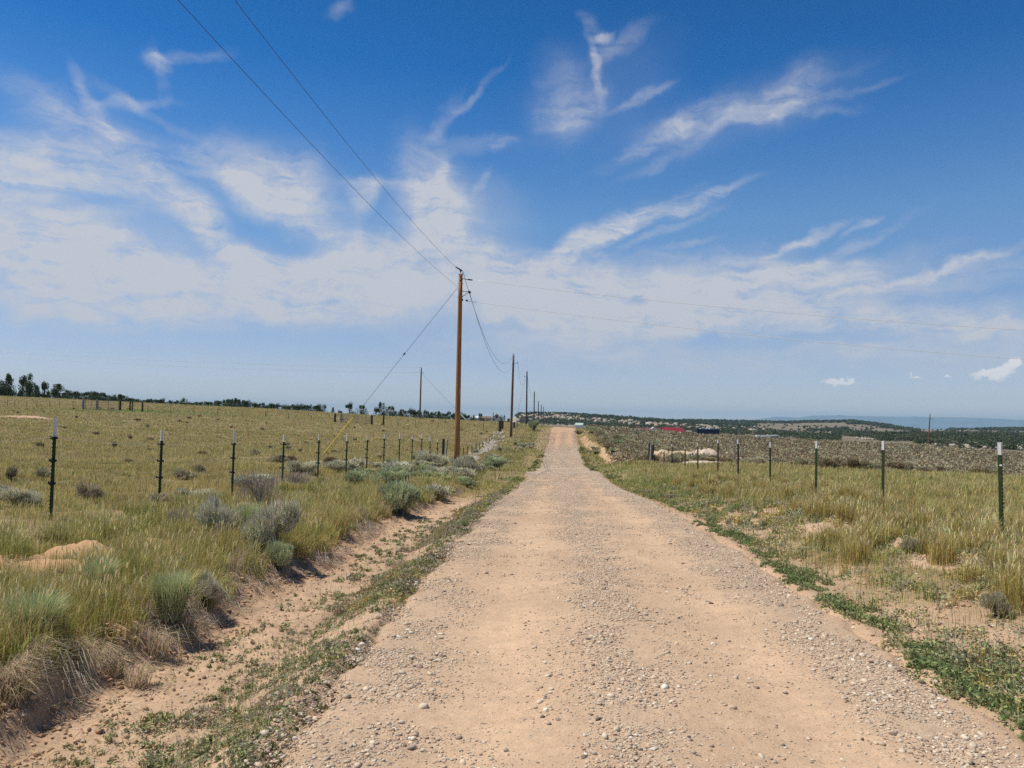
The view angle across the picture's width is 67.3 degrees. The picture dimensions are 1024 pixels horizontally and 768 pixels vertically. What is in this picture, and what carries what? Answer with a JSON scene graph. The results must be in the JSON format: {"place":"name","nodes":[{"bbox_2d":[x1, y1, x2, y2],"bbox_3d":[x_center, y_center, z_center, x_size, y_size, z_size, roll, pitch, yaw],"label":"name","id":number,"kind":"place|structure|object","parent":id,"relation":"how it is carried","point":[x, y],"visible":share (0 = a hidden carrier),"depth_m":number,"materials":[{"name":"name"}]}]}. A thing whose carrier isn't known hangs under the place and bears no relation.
{"place":"outdoors","nodes":[
{"label":"outdoors","id":0,"kind":"place"},
{"bbox_2d":[0,396,1023,767],"bbox_3d":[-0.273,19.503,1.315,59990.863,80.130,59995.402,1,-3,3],"label":"ground","id":1,"kind":"structure","parent":0,"point":[14,742],"depth_m":6.94,"materials":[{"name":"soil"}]},
{"bbox_2d":[0,379,9,395],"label":"broadleaf tree","id":2,"kind":"object","parent":1,"relation":"on","point":[3,392],"visible":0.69,"depth_m":244.71,"materials":[{"name":"green plant"}]},
{"bbox_2d":[2,373,16,395],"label":"broadleaf tree","id":3,"kind":"object","parent":1,"relation":"on","point":[9,380],"visible":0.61,"depth_m":248.63,"materials":[{"name":"green plant"}]},
{"bbox_2d":[5,465,18,480],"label":"sagebrush","id":4,"kind":"object","parent":1,"relation":"on","point":[11,473],"visible":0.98,"depth_m":19.82,"materials":[{"name":"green plant"}]},
{"bbox_2d":[15,375,26,396],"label":"broadleaf tree","id":5,"kind":"object","parent":1,"relation":"on","point":[22,380],"visible":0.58,"depth_m":248.17,"materials":[{"name":"green plant"}]},
{"bbox_2d":[0,483,42,506],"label":"sagebrush","id":6,"kind":"object","parent":1,"relation":"on","point":[22,494],"visible":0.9,"depth_m":13.78,"materials":[{"name":"green plant"}]},
{"bbox_2d":[22,373,35,396],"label":"broadleaf tree","id":7,"kind":"object","parent":1,"relation":"on","point":[29,388],"visible":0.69,"depth_m":246.02,"materials":[{"name":"green plant"}]},
{"bbox_2d":[30,385,40,396],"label":"broadleaf tree","id":8,"kind":"object","parent":1,"relation":"on","point":[36,390],"visible":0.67,"depth_m":243.90,"materials":[{"name":"green plant"}]},
{"bbox_2d":[0,581,74,644],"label":"rabbitbrush","id":9,"kind":"object","parent":1,"relation":"on","point":[56,604],"visible":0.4,"depth_m":5.20,"materials":[{"name":"green plant"}]},
{"bbox_2d":[34,467,50,479],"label":"sagebrush","id":10,"kind":"object","parent":1,"relation":"on","point":[42,472],"visible":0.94,"depth_m":20.81,"materials":[{"name":"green plant"}]},
{"bbox_2d":[40,381,50,397],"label":"broadleaf tree","id":11,"kind":"object","parent":1,"relation":"on","point":[44,387],"visible":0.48,"depth_m":248.08,"materials":[{"name":"green plant"}]},
{"bbox_2d":[48,417,57,520],"bbox_3d":[-7.041,1.349,11.780,0.111,1.677,0.192,3,-2,-29],"label":"fence post","id":12,"kind":"object","parent":1,"relation":"on","point":[52,483],"visible":0.92,"depth_m":11.76,"materials":[{"name":"green metal"}]},
{"bbox_2d":[0,437,426,445],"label":"fence wire","id":13,"kind":"object","parent":12,"relation":"attached to","point":[169,444],"visible":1,"depth_m":14.58,"materials":[{"name":"grey metal"}]},
{"bbox_2d":[49,383,64,397],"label":"broadleaf tree","id":14,"kind":"object","parent":1,"relation":"on","point":[55,390],"visible":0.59,"depth_m":247.72,"materials":[{"name":"green plant"}]},
{"bbox_2d":[60,392,72,398],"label":"juniper tree","id":15,"kind":"object","parent":1,"relation":"on","point":[68,394],"visible":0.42,"depth_m":240.39,"materials":[{"name":"green plant"}]},
{"bbox_2d":[74,482,104,499],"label":"sagebrush","id":16,"kind":"object","parent":1,"relation":"on","point":[83,489],"visible":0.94,"depth_m":15.59,"materials":[{"name":"green plant"}]},
{"bbox_2d":[85,391,97,399],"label":"juniper tree","id":17,"kind":"object","parent":1,"relation":"on","point":[92,395],"visible":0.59,"depth_m":230.78,"materials":[{"name":"green plant"}]},
{"bbox_2d":[82,551,125,598],"bbox_3d":[-3.584,1.684,6.717,0.439,0.456,0.457,1,-3,4],"label":"rabbitbrush","id":18,"kind":"object","parent":1,"relation":"on","point":[102,565],"visible":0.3,"depth_m":6.66,"materials":[{"name":"green plant"}]},
{"bbox_2d":[156,431,164,495],"bbox_3d":[-6.871,1.693,15.009,0.111,1.563,0.192,3,-3,-33],"label":"fence post","id":19,"kind":"object","parent":1,"relation":"on","point":[160,461],"visible":0.9,"depth_m":15.00,"materials":[{"name":"metal"}]},
{"bbox_2d":[148,491,174,502],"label":"sagebrush","id":20,"kind":"object","parent":1,"relation":"on","point":[156,494],"visible":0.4,"depth_m":14.79,"materials":[{"name":"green plant"}]},
{"bbox_2d":[143,566,201,622],"bbox_3d":[-2.781,1.716,6.270,0.520,0.462,0.539,2,-3,-18],"label":"rabbitbrush","id":21,"kind":"object","parent":1,"relation":"on","point":[172,593],"visible":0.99,"depth_m":6.20,"materials":[{"name":"green plant"}]},
{"bbox_2d":[160,502,199,522],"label":"dead bush","id":22,"kind":"object","parent":1,"relation":"on","point":[176,513],"visible":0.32,"depth_m":10.70,"materials":[{"name":"grey plant"}]},
{"bbox_2d":[171,468,198,479],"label":"sagebrush","id":23,"kind":"object","parent":1,"relation":"on","point":[184,473],"visible":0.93,"depth_m":22.98,"materials":[{"name":"green plant"}]},
{"bbox_2d":[173,485,221,498],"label":"sagebrush","id":24,"kind":"object","parent":1,"relation":"on","point":[182,489],"visible":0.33,"depth_m":15.60,"materials":[{"name":"green plant"}]},
{"bbox_2d":[192,464,206,472],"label":"sagebrush","id":25,"kind":"object","parent":1,"relation":"on","point":[199,468],"visible":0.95,"depth_m":25.98,"materials":[{"name":"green plant"}]},
{"bbox_2d":[192,569,226,607],"bbox_3d":[-2.779,1.873,7.062,0.309,0.401,0.362,3,-3,-32],"label":"sagebrush","id":26,"kind":"object","parent":1,"relation":"on","point":[214,590],"visible":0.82,"depth_m":7.00,"materials":[{"name":"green plant"}]},
{"bbox_2d":[194,489,245,540],"bbox_3d":[-3.769,1.686,9.886,0.629,0.775,0.561,0,-3,18],"label":"sagebrush","id":27,"kind":"object","parent":1,"relation":"on","point":[210,511],"visible":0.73,"depth_m":9.78,"materials":[{"name":"grey plant"}]},
{"bbox_2d":[230,431,235,492],"bbox_3d":[-6.718,1.958,18.501,0.111,1.654,0.192,2,-1,-25],"label":"fence post","id":28,"kind":"object","parent":1,"relation":"on","point":[233,457],"visible":0.94,"depth_m":18.49,"materials":[{"name":"green metal"}]},
{"bbox_2d":[0,484,475,767],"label":"dirt clods","id":29,"kind":"object","parent":1,"relation":"on","point":[119,684],"visible":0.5,"depth_m":5.51,"materials":[{"name":"soil"}]},
{"bbox_2d":[232,499,265,530],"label":"rabbitbrush","id":30,"kind":"object","parent":1,"relation":"on","point":[247,510],"visible":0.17,"depth_m":10.06,"materials":[{"name":"green plant"}]},
{"bbox_2d":[228,474,275,486],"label":"sagebrush","id":31,"kind":"object","parent":1,"relation":"on","point":[248,478],"visible":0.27,"depth_m":20.51,"materials":[{"name":"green plant"}]},
{"bbox_2d":[249,448,261,455],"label":"sagebrush","id":32,"kind":"object","parent":1,"relation":"on","point":[254,451],"visible":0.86,"depth_m":40.31,"materials":[{"name":"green plant"}]},
{"bbox_2d":[232,466,283,505],"bbox_3d":[-4.537,1.842,13.587,1.125,0.908,1.197,4,-4,-41],"label":"dead bush","id":33,"kind":"object","parent":1,"relation":"on","point":[258,491],"visible":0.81,"depth_m":13.50,"materials":[{"name":"grey plant"}]},
{"bbox_2d":[239,491,301,549],"bbox_3d":[-2.953,1.666,9.416,0.757,0.872,0.675,2,-3,-16],"label":"sagebrush","id":34,"kind":"object","parent":1,"relation":"on","point":[286,515],"visible":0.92,"depth_m":9.28,"materials":[{"name":"grey plant"}]},
{"bbox_2d":[262,533,294,570],"bbox_3d":[-2.737,1.991,8.998,0.477,0.441,0.433,0,-3,25],"label":"sagebrush","id":35,"kind":"object","parent":1,"relation":"on","point":[281,552],"visible":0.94,"depth_m":8.93,"materials":[{"name":"green plant"}]},
{"bbox_2d":[269,454,288,462],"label":"sagebrush","id":36,"kind":"object","parent":1,"relation":"on","point":[275,458],"visible":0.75,"depth_m":34.07,"materials":[{"name":"green plant"}]},
{"bbox_2d":[279,435,285,483],"bbox_3d":[-6.532,2.253,21.894,0.111,1.621,0.192,3,-2,-37],"label":"fence post","id":37,"kind":"object","parent":1,"relation":"on","point":[283,456],"visible":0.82,"depth_m":21.88,"materials":[{"name":"green"}]},
{"bbox_2d":[279,467,311,485],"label":"dead bush","id":38,"kind":"object","parent":1,"relation":"on","point":[296,478],"visible":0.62,"depth_m":21.93,"materials":[{"name":"grey plant"}]},
{"bbox_2d":[286,459,320,473],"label":"sagebrush","id":39,"kind":"object","parent":1,"relation":"on","point":[301,466],"visible":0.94,"depth_m":27.16,"materials":[{"name":"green plant"}]},
{"bbox_2d":[316,434,320,478],"bbox_3d":[-6.356,2.454,25.202,0.111,1.630,0.192,3,-2,-27],"label":"fence post","id":40,"kind":"object","parent":1,"relation":"on","point":[318,452],"visible":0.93,"depth_m":25.19,"materials":[{"name":"green"}]},
{"bbox_2d":[322,459,352,469],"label":"sagebrush","id":41,"kind":"object","parent":1,"relation":"on","point":[335,464],"visible":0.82,"depth_m":30.12,"materials":[{"name":"green plant"}]},
{"bbox_2d":[344,434,348,472],"bbox_3d":[-6.186,2.667,28.706,0.111,1.627,0.192,3,-2,-32],"label":"fence post","id":42,"kind":"object","parent":1,"relation":"on","point":[346,450],"visible":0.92,"depth_m":28.69,"materials":[{"name":"green"}]},
{"bbox_2d":[342,457,365,469],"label":"sagebrush","id":43,"kind":"object","parent":1,"relation":"on","point":[354,463],"visible":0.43,"depth_m":30.75,"materials":[{"name":"green plant"}]},
{"bbox_2d":[343,469,370,484],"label":"sagebrush","id":44,"kind":"object","parent":1,"relation":"on","point":[355,475],"visible":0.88,"depth_m":23.55,"materials":[{"name":"green plant"}]},
{"bbox_2d":[377,402,387,415],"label":"juniper tree","id":45,"kind":"object","parent":1,"relation":"on","point":[380,404],"visible":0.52,"depth_m":234.27,"materials":[{"name":"green plant"}]},
{"bbox_2d":[370,467,409,483],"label":"sagebrush","id":46,"kind":"object","parent":1,"relation":"on","point":[389,474],"visible":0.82,"depth_m":22.45,"materials":[{"name":"green plant"}]},
{"bbox_2d":[384,406,395,415],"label":"juniper tree","id":47,"kind":"object","parent":1,"relation":"on","point":[390,413],"visible":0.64,"depth_m":231.67,"materials":[{"name":"green plant"}]},
{"bbox_2d":[381,462,416,472],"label":"sagebrush","id":48,"kind":"object","parent":1,"relation":"on","point":[397,464],"visible":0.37,"depth_m":31.41,"materials":[{"name":"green plant"}]},
{"bbox_2d":[377,477,421,514],"bbox_3d":[-2.448,2.376,16.239,1.110,0.870,1.223,2,-3,-19],"label":"sagebrush","id":49,"kind":"object","parent":1,"relation":"on","point":[400,495],"visible":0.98,"depth_m":16.09,"materials":[{"name":"green plant"}]},
{"bbox_2d":[412,460,429,465],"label":"sagebrush","id":50,"kind":"object","parent":1,"relation":"on","point":[421,463],"visible":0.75,"depth_m":37.67,"materials":[{"name":"green plant"}]},
{"bbox_2d":[419,367,423,417],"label":"utility pole","id":51,"kind":"object","parent":1,"relation":"on","point":[420,393],"visible":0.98,"depth_m":173.23,"materials":[{"name":"brown wood"}]},
{"bbox_2d":[414,446,448,466],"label":"sagebrush","id":52,"kind":"object","parent":1,"relation":"on","point":[424,455],"visible":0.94,"depth_m":38.68,"materials":[{"name":"green plant"}]},
{"bbox_2d":[416,469,454,481],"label":"sagebrush","id":53,"kind":"object","parent":1,"relation":"on","point":[434,473],"visible":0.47,"depth_m":26.76,"materials":[{"name":"green plant"}]},
{"bbox_2d":[422,464,448,474],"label":"sagebrush","id":54,"kind":"object","parent":1,"relation":"on","point":[440,470],"visible":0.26,"depth_m":29.35,"materials":[{"name":"green plant"}]},
{"bbox_2d":[420,483,451,500],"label":"sagebrush","id":55,"kind":"object","parent":1,"relation":"on","point":[439,490],"visible":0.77,"depth_m":20.51,"materials":[{"name":"green plant"}]},
{"bbox_2d":[451,468,475,477],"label":"sagebrush","id":56,"kind":"object","parent":1,"relation":"on","point":[467,472],"visible":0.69,"depth_m":30.37,"materials":[{"name":"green plant"}]},
{"bbox_2d":[454,267,472,460],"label":"utility pole","id":57,"kind":"object","parent":1,"relation":"on","point":[458,393],"visible":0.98,"depth_m":44.21,"materials":[{"name":"brown wood"}]},
{"bbox_2d":[178,0,453,283],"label":"power line","id":58,"kind":"object","parent":57,"relation":"attached to","point":[296,128],"visible":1,"depth_m":18.64,"materials":[{"name":"black metal"}]},
{"bbox_2d":[235,1,432,243],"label":"power line","id":59,"kind":"object","parent":57,"relation":"attached to","point":[319,108],"visible":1,"depth_m":19.19,"materials":[{"name":"black metal"}]},
{"bbox_2d":[323,290,455,453],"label":"guy wire","id":60,"kind":"object","parent":57,"relation":"attached to","point":[373,392],"visible":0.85,"depth_m":46.76,"materials":[{"name":"grey metal"}]},
{"bbox_2d":[469,301,1018,358],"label":"power line","id":61,"kind":"object","parent":57,"relation":"attached to","point":[745,334],"visible":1,"depth_m":44.41,"materials":[{"name":"black metal"}]},
{"bbox_2d":[451,453,480,471],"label":"sagebrush","id":62,"kind":"object","parent":1,"relation":"on","point":[468,461],"visible":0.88,"depth_m":36.23,"materials":[{"name":"green plant"}]},
{"bbox_2d":[456,475,480,486],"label":"sagebrush","id":63,"kind":"object","parent":1,"relation":"on","point":[465,479],"visible":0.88,"depth_m":28.30,"materials":[{"name":"green plant"}]},
{"bbox_2d":[468,431,505,459],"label":"tumbleweed drift","id":64,"kind":"object","parent":1,"relation":"on","point":[487,446],"visible":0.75,"depth_m":89.31,"materials":[{"name":"beige plant"}]},
{"bbox_2d":[479,413,501,421],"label":"gabled house","id":65,"kind":"structure","parent":1,"relation":"on","point":[496,418],"depth_m":556.30,"materials":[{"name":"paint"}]},
{"bbox_2d":[480,456,505,470],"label":"sagebrush","id":66,"kind":"object","parent":1,"relation":"on","point":[493,461],"visible":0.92,"depth_m":41.11,"materials":[{"name":"green plant"}]},
{"bbox_2d":[0,395,1023,753],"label":"grass","id":67,"kind":"structure","parent":1,"relation":"on","point":[338,501],"depth_m":14.06,"materials":[{"name":"green plant"}]},
{"bbox_2d":[510,354,517,436],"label":"utility pole","id":68,"kind":"object","parent":1,"relation":"on","point":[511,412],"visible":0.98,"depth_m":105.03,"materials":[{"name":"brown wood"}]},
{"bbox_2d":[15,503,1023,767],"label":"pebbles","id":69,"kind":"object","parent":1,"relation":"on","point":[343,661],"visible":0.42,"depth_m":5.60,"materials":[{"name":"stone"}]},
{"bbox_2d":[25,447,1023,767],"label":"weeds","id":70,"kind":"object","parent":1,"relation":"on","point":[945,659],"visible":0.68,"depth_m":6.20,"materials":[{"name":"green plant"}]},
{"bbox_2d":[524,372,527,423],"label":"utility pole","id":71,"kind":"object","parent":1,"relation":"on","point":[526,393],"visible":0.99,"depth_m":168.10,"materials":[{"name":"brown wood"}]},
{"bbox_2d":[528,419,537,429],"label":"juniper shrub","id":72,"kind":"object","parent":1,"relation":"on","point":[533,424],"visible":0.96,"depth_m":117.55,"materials":[{"name":"green plant"}]},
{"bbox_2d":[592,428,608,437],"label":"sagebrush","id":73,"kind":"object","parent":1,"relation":"on","point":[598,432],"visible":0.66,"depth_m":96.68,"materials":[{"name":"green plant"}]},
{"bbox_2d":[599,435,613,442],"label":"sagebrush","id":74,"kind":"object","parent":1,"relation":"on","point":[604,437],"visible":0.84,"depth_m":84.84,"materials":[{"name":"green plant"}]},
{"bbox_2d":[660,427,684,432],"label":"barn","id":75,"kind":"structure","parent":1,"relation":"on","point":[678,429],"depth_m":325.16,"materials":[{"name":"red"}]},
{"bbox_2d":[666,455,680,462],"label":"sagebrush","id":76,"kind":"object","parent":1,"relation":"on","point":[674,458],"visible":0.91,"depth_m":50.71,"materials":[{"name":"green plant"}]},
{"bbox_2d":[695,428,719,433],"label":"blue shed","id":77,"kind":"structure","parent":1,"relation":"on","point":[707,430],"depth_m":313.73,"materials":[{"name":"blue metal"}]},
{"bbox_2d":[717,440,718,471],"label":"fence post","id":78,"kind":"object","parent":1,"relation":"on","point":[717,455],"visible":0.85,"depth_m":32.50,"materials":[{"name":"metal"}]},
{"bbox_2d":[737,440,738,474],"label":"fence post","id":79,"kind":"object","parent":1,"relation":"on","point":[737,457],"visible":0.82,"depth_m":28.22,"materials":[{"name":"metal"}]},
{"bbox_2d":[745,457,765,463],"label":"sagebrush","id":80,"kind":"object","parent":1,"relation":"on","point":[759,460],"visible":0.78,"depth_m":51.51,"materials":[{"name":"green plant"}]},
{"bbox_2d":[514,411,1023,450],"bbox_3d":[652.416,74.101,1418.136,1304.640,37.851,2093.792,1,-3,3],"label":"juniper woods","id":81,"kind":"object","parent":1,"relation":"on","point":[1013,439],"visible":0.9,"depth_m":1083.79,"materials":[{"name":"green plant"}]},
{"bbox_2d":[769,442,770,482],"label":"fence post","id":82,"kind":"object","parent":1,"relation":"on","point":[769,461],"visible":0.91,"depth_m":23.82,"materials":[{"name":"green metal"}]},
{"bbox_2d":[794,457,812,465],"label":"sagebrush","id":83,"kind":"object","parent":1,"relation":"on","point":[802,460],"visible":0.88,"depth_m":50.05,"materials":[{"name":"green plant"}]},
{"bbox_2d":[588,423,1023,475],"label":"sagebrush cover","id":84,"kind":"object","parent":1,"relation":"on","point":[955,457],"visible":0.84,"depth_m":95.96,"materials":[{"name":"grey plant"}]},
{"bbox_2d":[815,441,817,493],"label":"fence post","id":85,"kind":"object","parent":1,"relation":"on","point":[816,453],"visible":0.8,"depth_m":19.19,"materials":[{"name":"green metal"}]},
{"bbox_2d":[817,456,838,468],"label":"sagebrush","id":86,"kind":"object","parent":1,"relation":"on","point":[827,461],"visible":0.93,"depth_m":39.26,"materials":[{"name":"green plant"}]},
{"bbox_2d":[646,497,1023,737],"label":"verge clods","id":87,"kind":"object","parent":1,"relation":"on","point":[963,605],"visible":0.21,"depth_m":7.27,"materials":[{"name":"soil"}]},
{"bbox_2d":[830,455,846,466],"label":"sagebrush","id":88,"kind":"object","parent":1,"relation":"on","point":[839,461],"visible":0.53,"depth_m":41.25,"materials":[{"name":"green plant"}]},
{"bbox_2d":[846,456,860,468],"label":"sagebrush","id":89,"kind":"object","parent":1,"relation":"on","point":[852,461],"visible":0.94,"depth_m":40.22,"materials":[{"name":"green plant"}]},
{"bbox_2d":[854,460,880,469],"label":"sagebrush","id":90,"kind":"object","parent":1,"relation":"on","point":[868,463],"visible":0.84,"depth_m":39.91,"materials":[{"name":"green plant"}]},
{"bbox_2d":[881,441,884,500],"bbox_3d":[7.281,1.851,15.098,0.059,1.465,0.058,-1,-5,39],"label":"fence post","id":91,"kind":"object","parent":1,"relation":"on","point":[883,469],"visible":0.69,"depth_m":15.11,"materials":[{"name":"green metal"}]},
{"bbox_2d":[885,459,905,469],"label":"sagebrush","id":92,"kind":"object","parent":1,"relation":"on","point":[894,464],"visible":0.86,"depth_m":42.03,"materials":[{"name":"green plant"}]},
{"bbox_2d":[903,460,913,470],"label":"sagebrush","id":93,"kind":"object","parent":1,"relation":"on","point":[907,463],"visible":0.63,"depth_m":42.16,"materials":[{"name":"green plant"}]},
{"bbox_2d":[899,536,927,550],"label":"sagebrush","id":94,"kind":"object","parent":1,"relation":"on","point":[908,542],"visible":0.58,"depth_m":9.42,"materials":[{"name":"green plant"}]},
{"bbox_2d":[966,467,990,473],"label":"sagebrush","id":95,"kind":"object","parent":1,"relation":"on","point":[971,470],"visible":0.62,"depth_m":48.33,"materials":[{"name":"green plant"}]},
{"bbox_2d":[977,590,1013,617],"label":"sagebrush","id":96,"kind":"object","parent":1,"relation":"on","point":[986,600],"visible":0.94,"depth_m":6.52,"materials":[{"name":"green plant"}]},
{"bbox_2d":[997,442,1004,532],"bbox_3d":[6.817,1.538,10.708,0.069,1.448,0.140,-2,-2,45],"label":"fence post","id":97,"kind":"object","parent":1,"relation":"on","point":[1000,478],"visible":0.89,"depth_m":10.69,"materials":[{"name":"metal"}]},
{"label":"wooden post","id":98,"kind":"object","parent":1,"relation":"on","visible":0},
{"bbox_2d":[342,415,370,423],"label":"farm gate","id":99,"kind":"structure","parent":98,"relation":"attached to","point":[355,418],"depth_m":120.27,"materials":[{"name":"metal"}]},
{"bbox_2d":[0,0,1023,420],"label":"sky","id":100,"kind":"structure","parent":0,"point":[861,160],"materials":[{"name":"blue"}]},
{"bbox_2d":[235,427,1023,767],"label":"road","id":101,"kind":"structure","parent":0,"point":[541,743],"depth_m":4.99,"materials":[{"name":"beige gravel"}]},
{"bbox_2d":[698,457,716,460],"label":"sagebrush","id":102,"kind":"object","parent":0,"point":[708,459],"visible":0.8,"depth_m":52.01,"materials":[{"name":"green plant"}]},
{"bbox_2d":[675,415,1023,429],"bbox_3d":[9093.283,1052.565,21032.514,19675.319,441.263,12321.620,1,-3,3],"label":"mountains","id":103,"kind":"structure","parent":0,"point":[942,423],"depth_m":20103.97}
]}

